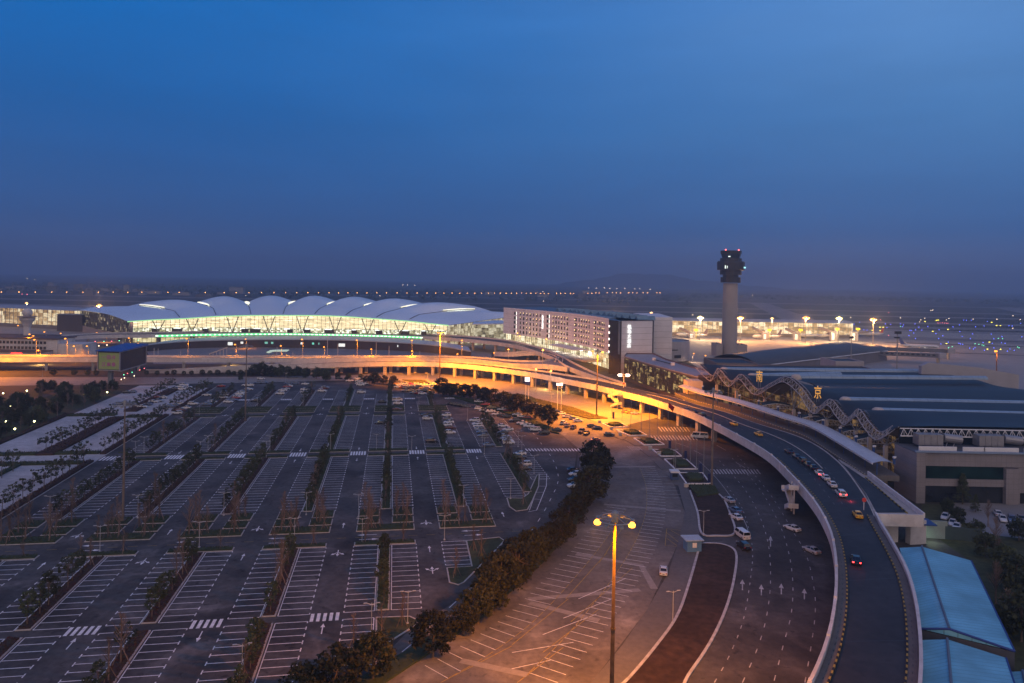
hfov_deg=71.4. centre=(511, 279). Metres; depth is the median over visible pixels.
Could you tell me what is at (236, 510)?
bare sapling
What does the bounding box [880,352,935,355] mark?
window
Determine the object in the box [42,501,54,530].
bare sapling
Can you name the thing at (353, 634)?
bare sapling
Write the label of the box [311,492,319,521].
bare sapling
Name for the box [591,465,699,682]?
pavement
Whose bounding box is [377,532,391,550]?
leafy tree
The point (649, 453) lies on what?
pavement
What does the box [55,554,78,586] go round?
young tree
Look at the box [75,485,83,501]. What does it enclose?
leafy tree
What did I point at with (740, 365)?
plant building
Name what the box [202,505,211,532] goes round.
bare sapling
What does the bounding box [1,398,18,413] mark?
evergreen tree
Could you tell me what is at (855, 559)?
parked car
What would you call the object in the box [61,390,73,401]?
evergreen tree
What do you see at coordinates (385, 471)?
leafy tree
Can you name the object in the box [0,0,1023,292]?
sky
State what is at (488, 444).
parked car
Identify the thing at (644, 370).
link building
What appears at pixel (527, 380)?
direction sign
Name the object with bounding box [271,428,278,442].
leafy tree
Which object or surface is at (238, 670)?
leafy tree
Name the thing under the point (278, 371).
evergreen tree
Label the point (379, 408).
planting island
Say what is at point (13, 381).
service road
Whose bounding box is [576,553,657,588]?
paving patch
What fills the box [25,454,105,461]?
gravel path
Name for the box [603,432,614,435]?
parked car
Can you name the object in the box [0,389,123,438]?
undergrowth
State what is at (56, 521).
bare sapling
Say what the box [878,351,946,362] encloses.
jet bridge
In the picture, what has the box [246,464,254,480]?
leafy tree
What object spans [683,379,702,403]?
beige block
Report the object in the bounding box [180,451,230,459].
planting island
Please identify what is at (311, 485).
leafy tree
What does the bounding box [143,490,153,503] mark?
leafy tree
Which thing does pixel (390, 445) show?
planting bed
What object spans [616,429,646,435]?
planter bed
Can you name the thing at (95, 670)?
leafy tree
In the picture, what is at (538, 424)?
hedge
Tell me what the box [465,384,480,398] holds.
camphor tree
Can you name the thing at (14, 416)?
evergreen tree
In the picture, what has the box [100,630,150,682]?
planting bed
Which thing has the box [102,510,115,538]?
bare sapling
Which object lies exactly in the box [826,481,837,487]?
parked car
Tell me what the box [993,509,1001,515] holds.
parked car
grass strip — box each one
[892,342,1021,346]
[944,339,1019,341]
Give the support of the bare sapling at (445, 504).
on the car park
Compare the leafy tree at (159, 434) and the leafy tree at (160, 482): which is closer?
the leafy tree at (160, 482)
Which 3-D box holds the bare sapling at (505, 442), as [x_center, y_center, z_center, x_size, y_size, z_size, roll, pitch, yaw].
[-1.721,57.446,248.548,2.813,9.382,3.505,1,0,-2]
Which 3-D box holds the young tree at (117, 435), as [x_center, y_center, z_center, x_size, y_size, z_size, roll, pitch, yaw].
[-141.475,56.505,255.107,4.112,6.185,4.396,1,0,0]
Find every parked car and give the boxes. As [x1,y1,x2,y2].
[374,420,383,424]
[445,425,455,428]
[476,429,487,433]
[477,433,488,436]
[482,442,494,446]
[497,423,507,426]
[502,414,511,417]
[502,427,513,430]
[513,450,526,455]
[523,465,532,469]
[551,427,561,430]
[566,467,580,471]
[568,470,578,475]
[592,425,602,429]
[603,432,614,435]
[659,565,667,575]
[722,496,735,502]
[728,506,742,512]
[728,513,742,520]
[783,524,801,531]
[784,448,793,453]
[792,453,800,458]
[802,545,821,554]
[803,461,811,466]
[808,464,817,469]
[814,470,823,475]
[820,474,830,480]
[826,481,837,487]
[850,554,861,565]
[940,512,949,519]
[948,518,956,525]
[952,521,961,526]
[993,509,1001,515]
[998,514,1007,522]
[1016,514,1023,521]
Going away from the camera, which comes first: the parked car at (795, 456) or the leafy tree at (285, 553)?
the leafy tree at (285, 553)
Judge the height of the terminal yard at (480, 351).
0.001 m
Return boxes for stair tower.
[608,391,621,408]
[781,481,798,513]
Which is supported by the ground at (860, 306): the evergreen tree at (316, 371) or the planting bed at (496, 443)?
the evergreen tree at (316, 371)
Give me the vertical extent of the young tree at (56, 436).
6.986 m
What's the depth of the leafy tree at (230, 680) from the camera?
100.36 m
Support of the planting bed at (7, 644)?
on the car park
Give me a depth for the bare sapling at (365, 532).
165.77 m
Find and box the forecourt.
[343,373,967,682]
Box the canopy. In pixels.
[678,384,895,474]
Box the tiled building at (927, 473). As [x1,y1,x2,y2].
[892,442,1023,504]
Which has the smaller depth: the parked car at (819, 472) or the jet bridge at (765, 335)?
the parked car at (819, 472)
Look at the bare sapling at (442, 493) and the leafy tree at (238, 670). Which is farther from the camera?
the bare sapling at (442, 493)
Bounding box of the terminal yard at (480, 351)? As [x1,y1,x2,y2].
[75,338,521,357]
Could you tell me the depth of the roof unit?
417.14 m
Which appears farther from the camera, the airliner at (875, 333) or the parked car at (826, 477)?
the airliner at (875, 333)
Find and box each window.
[692,432,707,434]
[721,254,740,257]
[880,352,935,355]
[925,486,1002,502]
[926,466,1003,479]
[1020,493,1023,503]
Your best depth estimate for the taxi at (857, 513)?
167.33 m
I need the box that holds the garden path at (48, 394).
[7,392,56,407]
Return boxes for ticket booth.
[669,469,679,479]
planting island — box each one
[0,518,84,544]
[0,553,39,560]
[65,549,138,557]
[84,515,170,541]
[122,452,169,460]
[165,545,234,553]
[178,512,253,537]
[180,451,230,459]
[181,406,227,417]
[231,406,272,416]
[244,450,290,458]
[262,542,326,549]
[269,510,334,534]
[279,406,317,416]
[307,448,349,456]
[327,405,361,415]
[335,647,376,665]
[354,538,415,545]
[356,507,414,531]
[367,447,408,455]
[373,405,404,414]
[375,616,415,641]
[417,404,448,414]
[425,446,465,454]
[436,504,495,528]
[446,537,502,584]
[506,474,539,510]
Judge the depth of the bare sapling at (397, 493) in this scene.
188.81 m
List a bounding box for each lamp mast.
[113,400,137,520]
[240,343,253,420]
[435,331,444,382]
[592,349,603,414]
[594,510,634,682]
[704,388,722,484]
[849,336,853,357]
[894,331,901,368]
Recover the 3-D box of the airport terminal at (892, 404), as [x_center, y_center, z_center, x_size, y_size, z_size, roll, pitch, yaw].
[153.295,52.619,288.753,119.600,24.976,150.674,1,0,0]
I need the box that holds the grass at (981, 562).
[922,504,1023,670]
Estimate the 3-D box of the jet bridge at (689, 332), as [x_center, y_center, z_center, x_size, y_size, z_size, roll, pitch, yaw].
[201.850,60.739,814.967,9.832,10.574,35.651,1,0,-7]
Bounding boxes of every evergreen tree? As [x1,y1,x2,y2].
[0,405,8,415]
[0,421,7,435]
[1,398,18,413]
[2,421,13,433]
[3,411,19,423]
[9,391,22,404]
[18,393,34,406]
[22,413,34,426]
[31,396,48,410]
[34,379,49,392]
[37,411,48,421]
[46,379,56,389]
[47,396,64,410]
[51,403,63,412]
[53,384,66,392]
[54,391,65,399]
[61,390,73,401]
[64,381,74,390]
[71,394,81,404]
[80,384,92,397]
[88,380,101,392]
[88,389,100,401]
[99,380,106,389]
[107,379,119,390]
[244,367,253,376]
[250,364,260,374]
[256,361,267,375]
[265,365,275,376]
[274,364,285,376]
[282,366,292,377]
[291,365,302,375]
[301,367,310,377]
[310,366,321,378]
[319,369,330,380]
[940,497,954,511]
[948,506,965,522]
[964,518,985,534]
[971,530,1000,557]
[985,542,1017,573]
[994,590,1023,641]
[995,551,1023,586]
[1005,516,1023,540]
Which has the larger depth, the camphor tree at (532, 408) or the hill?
the hill
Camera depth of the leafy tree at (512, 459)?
230.33 m
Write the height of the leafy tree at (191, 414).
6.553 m
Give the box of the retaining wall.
[146,369,273,373]
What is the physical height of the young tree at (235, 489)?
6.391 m
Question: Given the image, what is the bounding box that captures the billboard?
[96,343,147,382]
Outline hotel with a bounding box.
[503,307,672,375]
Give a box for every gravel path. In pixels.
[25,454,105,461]
[100,411,173,415]
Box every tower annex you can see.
[711,342,722,355]
[737,343,746,352]
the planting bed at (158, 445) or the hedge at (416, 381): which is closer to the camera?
the planting bed at (158, 445)
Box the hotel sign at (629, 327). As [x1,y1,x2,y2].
[627,325,630,347]
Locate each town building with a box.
[5,286,16,289]
[6,290,25,292]
[47,286,59,292]
[48,282,55,285]
[74,284,85,290]
[84,290,95,295]
[96,290,102,294]
[98,288,111,290]
[124,285,131,292]
[150,290,161,293]
[182,292,190,295]
[195,294,213,296]
[229,287,244,293]
[537,294,547,296]
[578,293,585,298]
[581,290,589,293]
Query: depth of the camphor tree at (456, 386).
372.99 m
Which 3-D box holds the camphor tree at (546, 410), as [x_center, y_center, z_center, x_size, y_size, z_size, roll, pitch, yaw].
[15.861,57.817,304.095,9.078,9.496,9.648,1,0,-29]
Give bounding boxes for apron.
[0,322,1023,389]
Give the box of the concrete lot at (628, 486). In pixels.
[382,413,684,682]
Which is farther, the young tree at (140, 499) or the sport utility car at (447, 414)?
the sport utility car at (447, 414)
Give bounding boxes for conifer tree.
[952,473,972,503]
[970,494,981,511]
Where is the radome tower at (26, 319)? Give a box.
[18,308,36,334]
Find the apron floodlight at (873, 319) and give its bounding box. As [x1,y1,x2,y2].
[870,318,876,337]
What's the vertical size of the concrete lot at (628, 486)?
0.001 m
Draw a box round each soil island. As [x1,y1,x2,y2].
[626,543,734,682]
[690,488,733,534]
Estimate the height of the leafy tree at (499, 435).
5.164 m
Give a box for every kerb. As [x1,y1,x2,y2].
[2,386,216,518]
[621,542,737,682]
[688,487,735,536]
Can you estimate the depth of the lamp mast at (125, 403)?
177.30 m
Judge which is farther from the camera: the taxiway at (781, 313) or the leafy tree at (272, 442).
the taxiway at (781, 313)
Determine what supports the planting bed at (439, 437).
on the car park
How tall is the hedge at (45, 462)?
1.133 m
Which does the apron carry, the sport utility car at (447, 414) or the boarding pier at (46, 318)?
the boarding pier at (46, 318)
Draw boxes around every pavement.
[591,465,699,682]
[613,436,627,439]
[624,439,642,445]
[641,450,659,456]
[653,460,671,469]
[666,474,684,484]
[675,393,899,480]
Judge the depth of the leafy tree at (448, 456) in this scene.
229.93 m
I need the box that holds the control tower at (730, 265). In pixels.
[717,249,745,353]
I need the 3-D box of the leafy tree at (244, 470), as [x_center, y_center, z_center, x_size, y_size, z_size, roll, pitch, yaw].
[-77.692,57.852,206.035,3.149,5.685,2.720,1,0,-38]
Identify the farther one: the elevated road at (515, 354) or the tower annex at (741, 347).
the tower annex at (741, 347)
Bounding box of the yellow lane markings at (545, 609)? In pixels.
[5,469,678,682]
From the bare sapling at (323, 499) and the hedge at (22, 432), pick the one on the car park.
the bare sapling at (323, 499)
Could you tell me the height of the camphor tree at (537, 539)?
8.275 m
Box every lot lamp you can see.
[193,521,205,547]
[364,602,379,629]
[400,590,415,623]
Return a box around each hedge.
[0,413,70,443]
[0,451,36,455]
[0,459,93,517]
[0,461,17,465]
[0,461,24,475]
[21,459,84,465]
[36,416,123,455]
[55,450,100,454]
[67,413,117,415]
[100,413,168,453]
[126,388,177,411]
[126,414,161,417]
[171,388,211,410]
[355,482,593,682]
[402,379,441,385]
[451,396,558,433]
[508,394,536,402]
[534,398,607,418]
[689,484,718,496]
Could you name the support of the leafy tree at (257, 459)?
on the car park
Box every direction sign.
[525,377,530,398]
[556,383,562,406]
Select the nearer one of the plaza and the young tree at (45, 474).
the young tree at (45, 474)
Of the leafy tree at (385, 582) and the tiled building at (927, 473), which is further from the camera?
the tiled building at (927, 473)
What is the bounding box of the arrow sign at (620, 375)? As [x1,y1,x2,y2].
[618,374,629,387]
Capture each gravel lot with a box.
[0,416,111,470]
[0,464,79,510]
[63,417,156,454]
[76,385,175,412]
[138,388,206,411]
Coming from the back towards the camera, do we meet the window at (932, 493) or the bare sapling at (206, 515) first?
the window at (932, 493)
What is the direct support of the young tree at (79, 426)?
on the ground at (860, 306)
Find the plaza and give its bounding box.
[147,348,454,363]
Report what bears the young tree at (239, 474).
in the planting bed at (245, 488)
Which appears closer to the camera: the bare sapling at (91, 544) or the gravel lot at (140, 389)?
the bare sapling at (91, 544)
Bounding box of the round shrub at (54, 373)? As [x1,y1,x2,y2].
[49,369,56,374]
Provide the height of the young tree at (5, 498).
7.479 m
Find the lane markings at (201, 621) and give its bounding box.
[0,390,665,682]
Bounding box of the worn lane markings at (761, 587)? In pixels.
[627,427,815,682]
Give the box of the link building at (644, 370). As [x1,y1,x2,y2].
[624,353,716,399]
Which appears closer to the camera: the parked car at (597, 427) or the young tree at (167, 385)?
the parked car at (597, 427)
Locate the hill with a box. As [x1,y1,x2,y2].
[526,273,830,290]
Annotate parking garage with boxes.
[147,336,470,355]
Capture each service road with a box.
[0,375,355,385]
[353,372,664,424]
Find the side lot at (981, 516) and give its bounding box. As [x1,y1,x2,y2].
[953,502,1023,538]
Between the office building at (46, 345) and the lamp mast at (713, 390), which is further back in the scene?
the office building at (46, 345)
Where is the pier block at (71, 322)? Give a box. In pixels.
[56,313,84,331]
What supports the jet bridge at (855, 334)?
on the apron
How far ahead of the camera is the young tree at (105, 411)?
289.53 m
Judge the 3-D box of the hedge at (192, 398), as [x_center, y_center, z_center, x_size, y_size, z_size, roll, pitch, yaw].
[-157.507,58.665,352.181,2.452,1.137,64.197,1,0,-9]
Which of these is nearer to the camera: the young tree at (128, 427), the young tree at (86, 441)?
the young tree at (86, 441)
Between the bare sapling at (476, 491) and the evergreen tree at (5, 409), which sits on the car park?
the bare sapling at (476, 491)
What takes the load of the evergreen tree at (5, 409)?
on the undergrowth
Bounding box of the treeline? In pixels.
[0,282,1023,304]
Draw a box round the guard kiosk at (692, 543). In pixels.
[681,535,703,551]
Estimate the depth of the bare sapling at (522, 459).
218.72 m
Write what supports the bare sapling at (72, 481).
on the car park
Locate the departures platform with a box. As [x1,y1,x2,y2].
[838,459,926,544]
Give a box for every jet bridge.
[679,327,697,338]
[752,327,770,339]
[785,328,802,340]
[818,327,839,340]
[850,328,868,341]
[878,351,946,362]
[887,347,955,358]
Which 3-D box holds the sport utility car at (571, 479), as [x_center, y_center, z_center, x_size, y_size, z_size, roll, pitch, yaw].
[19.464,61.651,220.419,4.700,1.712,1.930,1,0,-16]
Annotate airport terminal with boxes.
[80,296,505,344]
[695,363,1023,484]
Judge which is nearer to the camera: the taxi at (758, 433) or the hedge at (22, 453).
the hedge at (22, 453)
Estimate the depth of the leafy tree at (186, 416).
290.40 m
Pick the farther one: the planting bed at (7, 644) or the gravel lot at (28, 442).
the gravel lot at (28, 442)
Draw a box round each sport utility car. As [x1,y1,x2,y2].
[171,410,182,413]
[187,401,197,404]
[422,416,432,419]
[425,438,437,442]
[442,412,450,416]
[444,429,455,433]
[469,417,479,421]
[502,439,514,443]
[513,418,522,421]
[515,454,526,459]
[521,460,531,465]
[530,426,540,430]
[538,429,549,433]
[567,475,576,481]
[567,482,575,487]
[736,541,751,550]
[797,457,806,462]
[835,489,846,496]
[1007,513,1015,522]
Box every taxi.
[729,421,737,425]
[754,431,762,435]
[852,510,863,518]
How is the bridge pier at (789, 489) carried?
on the ground at (860, 306)
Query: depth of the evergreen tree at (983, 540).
164.73 m
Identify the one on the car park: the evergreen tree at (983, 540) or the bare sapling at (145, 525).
the bare sapling at (145, 525)
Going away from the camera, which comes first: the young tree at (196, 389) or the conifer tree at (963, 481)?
the conifer tree at (963, 481)
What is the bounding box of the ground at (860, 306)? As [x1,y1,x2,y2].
[0,274,1023,639]
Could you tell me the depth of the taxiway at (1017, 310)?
2145.55 m
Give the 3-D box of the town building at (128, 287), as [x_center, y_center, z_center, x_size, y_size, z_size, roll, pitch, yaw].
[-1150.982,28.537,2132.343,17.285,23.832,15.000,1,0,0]
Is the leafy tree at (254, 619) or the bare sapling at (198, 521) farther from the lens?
the bare sapling at (198, 521)
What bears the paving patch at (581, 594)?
on the concrete lot at (628, 486)
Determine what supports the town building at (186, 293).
on the ground at (860, 306)
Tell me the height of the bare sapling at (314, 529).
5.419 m
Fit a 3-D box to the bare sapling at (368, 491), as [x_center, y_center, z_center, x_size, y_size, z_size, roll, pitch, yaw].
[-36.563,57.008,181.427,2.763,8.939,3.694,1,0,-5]
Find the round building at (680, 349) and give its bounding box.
[672,338,689,361]
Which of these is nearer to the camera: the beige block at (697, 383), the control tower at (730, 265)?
the beige block at (697, 383)
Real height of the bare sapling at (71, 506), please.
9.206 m
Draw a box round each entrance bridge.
[757,401,791,415]
[796,412,830,427]
[809,416,841,431]
[837,426,872,444]
[850,433,891,452]
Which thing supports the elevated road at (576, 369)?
on the ground at (860, 306)
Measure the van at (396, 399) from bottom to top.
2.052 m
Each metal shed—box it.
[900,545,1015,671]
[922,637,1014,682]
[1012,669,1023,682]
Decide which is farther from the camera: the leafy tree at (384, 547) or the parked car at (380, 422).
the parked car at (380, 422)
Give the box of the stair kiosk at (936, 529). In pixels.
[924,518,979,541]
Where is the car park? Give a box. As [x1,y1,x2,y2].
[0,382,575,682]
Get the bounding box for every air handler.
[913,432,962,445]
[972,433,1023,446]
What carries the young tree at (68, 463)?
on the ground at (860, 306)
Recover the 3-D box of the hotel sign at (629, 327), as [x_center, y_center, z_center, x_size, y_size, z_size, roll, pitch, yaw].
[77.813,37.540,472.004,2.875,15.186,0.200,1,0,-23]
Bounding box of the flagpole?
[667,401,674,446]
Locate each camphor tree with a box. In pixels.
[278,659,323,682]
[310,640,365,682]
[348,628,397,678]
[367,372,380,384]
[379,375,387,382]
[388,376,397,383]
[409,608,456,657]
[432,377,452,396]
[443,386,452,396]
[444,383,457,396]
[448,604,479,635]
[450,383,462,396]
[456,583,494,623]
[458,383,469,397]
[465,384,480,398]
[470,564,510,607]
[473,549,526,597]
[475,387,491,401]
[484,388,499,404]
[494,390,511,407]
[496,536,527,559]
[497,540,540,584]
[504,396,517,410]
[508,393,526,411]
[514,526,550,561]
[519,398,534,414]
[526,403,541,418]
[535,524,563,553]
[538,404,559,425]
[544,509,576,542]
[556,494,588,523]
[562,492,583,507]
[570,481,598,507]
[573,464,609,498]
[579,439,606,463]
[580,450,613,480]
[595,446,615,468]
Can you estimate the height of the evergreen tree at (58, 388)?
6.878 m
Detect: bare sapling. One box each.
[0,514,6,540]
[5,506,18,544]
[11,497,26,533]
[17,507,32,537]
[20,540,26,555]
[23,492,34,523]
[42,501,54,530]
[43,502,57,539]
[52,508,61,530]
[57,501,66,522]
[63,488,77,522]
[67,477,77,507]
[77,533,83,553]
[85,537,94,566]
[95,515,101,536]
[101,636,119,682]
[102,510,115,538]
[108,503,117,527]
[112,611,133,665]
[113,495,120,520]
[114,503,124,534]
[118,529,127,553]
[134,503,141,528]
[138,501,152,536]
[146,496,153,518]
[149,505,156,527]
[150,472,158,504]
[153,484,167,518]
[159,420,165,442]
[169,546,182,584]
[177,529,181,549]
[177,540,188,575]
[182,498,197,533]
[190,494,200,526]
[193,508,203,534]
[197,490,206,517]
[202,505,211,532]
[212,423,219,446]
[217,529,222,547]
[227,492,239,525]
[228,496,241,533]
[236,491,242,516]
[239,640,252,682]
[240,494,248,516]
[270,523,277,548]
[271,564,281,593]
[274,541,288,586]
[276,538,290,579]
[277,501,286,531]
[280,495,289,523]
[285,501,295,531]
[292,497,301,529]
[310,522,316,543]
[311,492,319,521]
[312,488,320,513]
[317,499,325,522]
[318,487,326,512]
[321,506,327,528]
[348,613,357,648]
[359,482,368,512]
[363,486,373,519]
[363,493,373,528]
[363,521,369,541]
[367,496,376,528]
[375,602,387,633]
[376,500,383,524]
[391,484,399,511]
[394,494,400,516]
[395,593,408,627]
[398,482,406,509]
[401,487,411,518]
[403,501,412,525]
[438,479,446,509]
[441,492,450,524]
[446,491,451,516]
[453,497,463,525]
[453,548,460,577]
[462,498,467,521]
[469,524,476,550]
[470,483,477,508]
[470,486,480,516]
[476,492,482,515]
[477,485,483,508]
[478,529,484,555]
[481,487,491,522]
[503,432,510,457]
[505,437,511,459]
[517,457,524,481]
[521,483,526,503]
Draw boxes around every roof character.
[756,370,762,387]
[814,386,820,401]
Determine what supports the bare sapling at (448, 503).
on the car park
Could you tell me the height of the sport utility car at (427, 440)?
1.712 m
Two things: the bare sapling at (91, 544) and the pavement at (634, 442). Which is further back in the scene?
the pavement at (634, 442)
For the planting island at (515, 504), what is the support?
on the car park
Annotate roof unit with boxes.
[652,357,674,364]
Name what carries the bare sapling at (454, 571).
on the car park
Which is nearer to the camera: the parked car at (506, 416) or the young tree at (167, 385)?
the parked car at (506, 416)
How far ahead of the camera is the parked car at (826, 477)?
199.23 m
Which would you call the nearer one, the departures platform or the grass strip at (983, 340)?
the departures platform
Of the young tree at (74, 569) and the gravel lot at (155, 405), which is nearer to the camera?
the young tree at (74, 569)
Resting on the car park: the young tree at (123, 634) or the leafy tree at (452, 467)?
the leafy tree at (452, 467)
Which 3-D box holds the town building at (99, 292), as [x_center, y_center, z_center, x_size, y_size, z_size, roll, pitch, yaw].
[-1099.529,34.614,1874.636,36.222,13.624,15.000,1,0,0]
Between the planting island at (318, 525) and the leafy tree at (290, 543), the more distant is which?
the planting island at (318, 525)
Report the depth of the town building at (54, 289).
2050.58 m
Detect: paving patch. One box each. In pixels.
[459,658,528,676]
[528,588,640,600]
[528,601,599,621]
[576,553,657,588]
[604,504,680,511]
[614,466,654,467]
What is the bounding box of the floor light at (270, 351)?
[266,350,288,352]
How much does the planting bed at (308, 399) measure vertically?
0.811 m
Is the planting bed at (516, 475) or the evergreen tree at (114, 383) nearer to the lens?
the planting bed at (516, 475)
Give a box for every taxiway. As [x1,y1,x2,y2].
[0,298,1023,319]
[0,303,1023,325]
[6,293,1023,314]
[32,289,1010,307]
[77,310,1023,330]
[750,303,814,319]
[853,328,1023,334]
[858,335,1023,343]
[998,308,1023,313]
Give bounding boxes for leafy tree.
[18,589,39,623]
[30,581,51,613]
[39,569,58,604]
[49,579,61,597]
[52,493,63,511]
[74,548,86,572]
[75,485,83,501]
[80,478,89,497]
[81,673,98,682]
[87,478,94,492]
[89,659,109,682]
[93,475,100,487]
[97,468,105,485]
[105,465,112,480]
[111,462,117,476]
[114,457,121,469]
[125,448,133,466]
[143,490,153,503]
[144,586,160,616]
[149,431,157,447]
[153,477,165,497]
[154,576,168,606]
[156,430,163,441]
[158,571,171,598]
[159,472,169,492]
[164,423,171,438]
[168,468,177,486]
[168,569,177,586]
[170,421,176,434]
[172,418,179,432]
[172,466,182,477]
[178,464,184,474]
[181,537,195,567]
[182,453,193,472]
[184,412,190,424]
[187,536,198,561]
[188,408,194,421]
[192,443,202,462]
[192,449,199,460]
[215,391,219,399]
[218,426,226,440]
[221,492,231,510]
[224,672,243,682]
[225,420,231,433]
[231,413,239,426]
[233,663,248,682]
[235,478,242,497]
[236,411,242,420]
[239,464,250,484]
[239,469,248,483]
[240,633,261,667]
[245,616,263,652]
[246,457,258,472]
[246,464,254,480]
[251,617,266,638]
[255,456,259,469]
[259,442,267,456]
[263,582,276,611]
[270,437,274,447]
[270,579,279,599]
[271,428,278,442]
[279,551,288,570]
[281,417,287,430]
[283,533,295,561]
[286,533,297,549]
[287,408,294,422]
[304,486,314,501]
[308,481,315,494]
[309,471,318,485]
[314,460,322,473]
[316,456,324,475]
[317,449,327,463]
[327,433,334,443]
[336,415,342,423]
[374,559,389,580]
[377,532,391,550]
[377,573,389,595]
[378,550,388,565]
[378,556,389,577]
[379,546,389,558]
[379,578,389,597]
[381,475,391,491]
[382,468,391,482]
[384,419,392,430]
[384,431,391,445]
[384,447,391,456]
[438,426,446,442]
[441,433,447,441]
[445,450,455,462]
[450,463,457,473]
[452,470,461,484]
[455,485,464,501]
[485,415,491,429]
[488,417,494,432]
[491,423,498,434]
[492,427,498,437]
[496,432,501,441]
[510,452,518,470]
[512,457,520,469]
[515,460,523,475]
[520,469,525,481]
[521,471,529,487]
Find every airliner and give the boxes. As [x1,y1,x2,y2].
[676,329,708,336]
[752,330,781,337]
[801,329,829,338]
[858,328,883,335]
[898,338,938,348]
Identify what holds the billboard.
on the service road at (13, 381)
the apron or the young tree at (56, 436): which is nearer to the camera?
the young tree at (56, 436)
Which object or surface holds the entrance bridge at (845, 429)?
attached to the airport terminal at (892, 404)
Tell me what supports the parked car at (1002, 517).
on the side lot at (981, 516)
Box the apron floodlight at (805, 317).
[803,316,808,342]
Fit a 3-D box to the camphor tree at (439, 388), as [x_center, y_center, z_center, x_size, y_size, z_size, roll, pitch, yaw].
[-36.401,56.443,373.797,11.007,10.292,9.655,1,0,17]
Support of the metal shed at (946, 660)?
on the ground at (860, 306)
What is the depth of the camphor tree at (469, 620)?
123.37 m
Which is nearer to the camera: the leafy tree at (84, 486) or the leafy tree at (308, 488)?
the leafy tree at (308, 488)
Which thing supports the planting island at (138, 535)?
on the car park
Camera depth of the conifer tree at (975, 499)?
197.97 m
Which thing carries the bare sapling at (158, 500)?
on the car park
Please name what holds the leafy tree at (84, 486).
on the car park
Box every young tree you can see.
[0,453,10,477]
[0,489,13,513]
[5,449,21,461]
[5,484,22,501]
[13,478,34,497]
[22,469,43,493]
[34,466,53,483]
[37,432,53,444]
[43,464,58,475]
[46,431,59,448]
[48,459,65,479]
[51,426,68,445]
[54,456,72,474]
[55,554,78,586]
[56,489,74,507]
[58,428,69,443]
[61,450,78,471]
[64,553,83,580]
[66,425,78,439]
[70,444,87,466]
[72,419,86,435]
[76,440,92,462]
[79,417,91,432]
[88,410,102,425]
[92,408,106,419]
[97,408,110,422]
[99,436,111,446]
[101,404,114,420]
[108,432,119,440]
[111,429,123,443]
[114,620,137,654]
[116,451,129,461]
[120,419,134,436]
[127,420,137,434]
[129,396,138,408]
[133,413,147,423]
[137,492,152,511]
[145,408,158,422]
[150,383,162,395]
[158,404,167,415]
[162,378,171,389]
[169,396,180,408]
[174,392,183,399]
[190,384,200,394]
[206,435,215,449]
[225,482,240,502]
[236,472,247,490]
[254,446,265,456]
[380,489,391,505]
[434,412,441,425]
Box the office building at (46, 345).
[0,335,96,354]
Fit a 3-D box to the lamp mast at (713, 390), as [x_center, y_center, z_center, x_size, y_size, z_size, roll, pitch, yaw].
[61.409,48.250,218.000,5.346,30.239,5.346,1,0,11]
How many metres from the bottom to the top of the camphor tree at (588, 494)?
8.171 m
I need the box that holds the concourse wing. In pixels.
[714,342,890,364]
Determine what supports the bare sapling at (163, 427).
on the car park
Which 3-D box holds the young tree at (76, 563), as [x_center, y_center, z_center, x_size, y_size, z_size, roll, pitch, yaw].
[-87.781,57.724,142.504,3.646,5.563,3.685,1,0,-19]
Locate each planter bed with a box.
[602,421,627,427]
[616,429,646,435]
[633,437,664,444]
[652,448,681,456]
[664,458,697,469]
[679,472,710,483]
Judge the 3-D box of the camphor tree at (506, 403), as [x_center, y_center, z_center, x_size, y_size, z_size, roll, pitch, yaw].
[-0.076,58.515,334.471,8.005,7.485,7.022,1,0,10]
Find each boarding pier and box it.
[0,304,97,328]
[672,318,853,337]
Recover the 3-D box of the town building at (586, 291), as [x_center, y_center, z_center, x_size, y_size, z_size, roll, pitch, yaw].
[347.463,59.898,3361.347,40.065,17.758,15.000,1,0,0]
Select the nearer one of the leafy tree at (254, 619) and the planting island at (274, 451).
the leafy tree at (254, 619)
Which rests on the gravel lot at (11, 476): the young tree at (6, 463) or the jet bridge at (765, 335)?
the young tree at (6, 463)
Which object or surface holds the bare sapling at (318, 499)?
on the car park
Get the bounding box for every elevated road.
[0,355,566,375]
[61,331,625,386]
[159,360,922,682]
[494,350,562,361]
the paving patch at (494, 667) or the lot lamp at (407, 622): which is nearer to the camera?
the paving patch at (494, 667)
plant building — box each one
[704,357,757,364]
[725,365,756,365]
[757,364,870,391]
[820,357,863,366]
[919,362,1018,388]
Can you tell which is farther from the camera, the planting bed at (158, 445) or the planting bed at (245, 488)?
the planting bed at (158, 445)
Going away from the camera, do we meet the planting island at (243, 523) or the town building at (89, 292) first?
the planting island at (243, 523)
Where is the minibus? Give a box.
[690,431,707,438]
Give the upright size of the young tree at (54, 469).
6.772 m
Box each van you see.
[392,397,402,400]
[734,527,750,539]
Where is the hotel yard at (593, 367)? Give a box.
[492,353,625,380]
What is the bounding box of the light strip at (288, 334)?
[157,334,422,337]
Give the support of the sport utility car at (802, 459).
on the elevated road at (874, 633)
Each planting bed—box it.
[0,636,22,659]
[14,555,105,630]
[51,460,140,519]
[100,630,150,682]
[140,459,205,516]
[141,552,204,623]
[145,417,200,452]
[207,416,249,451]
[210,390,237,406]
[221,457,268,514]
[238,622,272,682]
[256,389,276,406]
[261,547,298,616]
[267,416,297,450]
[300,389,315,405]
[302,457,330,511]
[328,415,344,448]
[344,389,354,405]
[375,544,389,610]
[381,455,391,508]
[385,419,391,447]
[427,396,433,404]
[432,414,446,446]
[443,454,465,506]
[479,417,502,446]
[500,453,531,491]
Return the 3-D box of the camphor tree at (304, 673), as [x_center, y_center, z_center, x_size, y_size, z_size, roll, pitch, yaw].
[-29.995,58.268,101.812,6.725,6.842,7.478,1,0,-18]
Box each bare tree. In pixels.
[983,499,993,526]
[985,560,1003,603]
[989,515,1003,539]
[994,537,1002,562]
[997,588,1017,633]

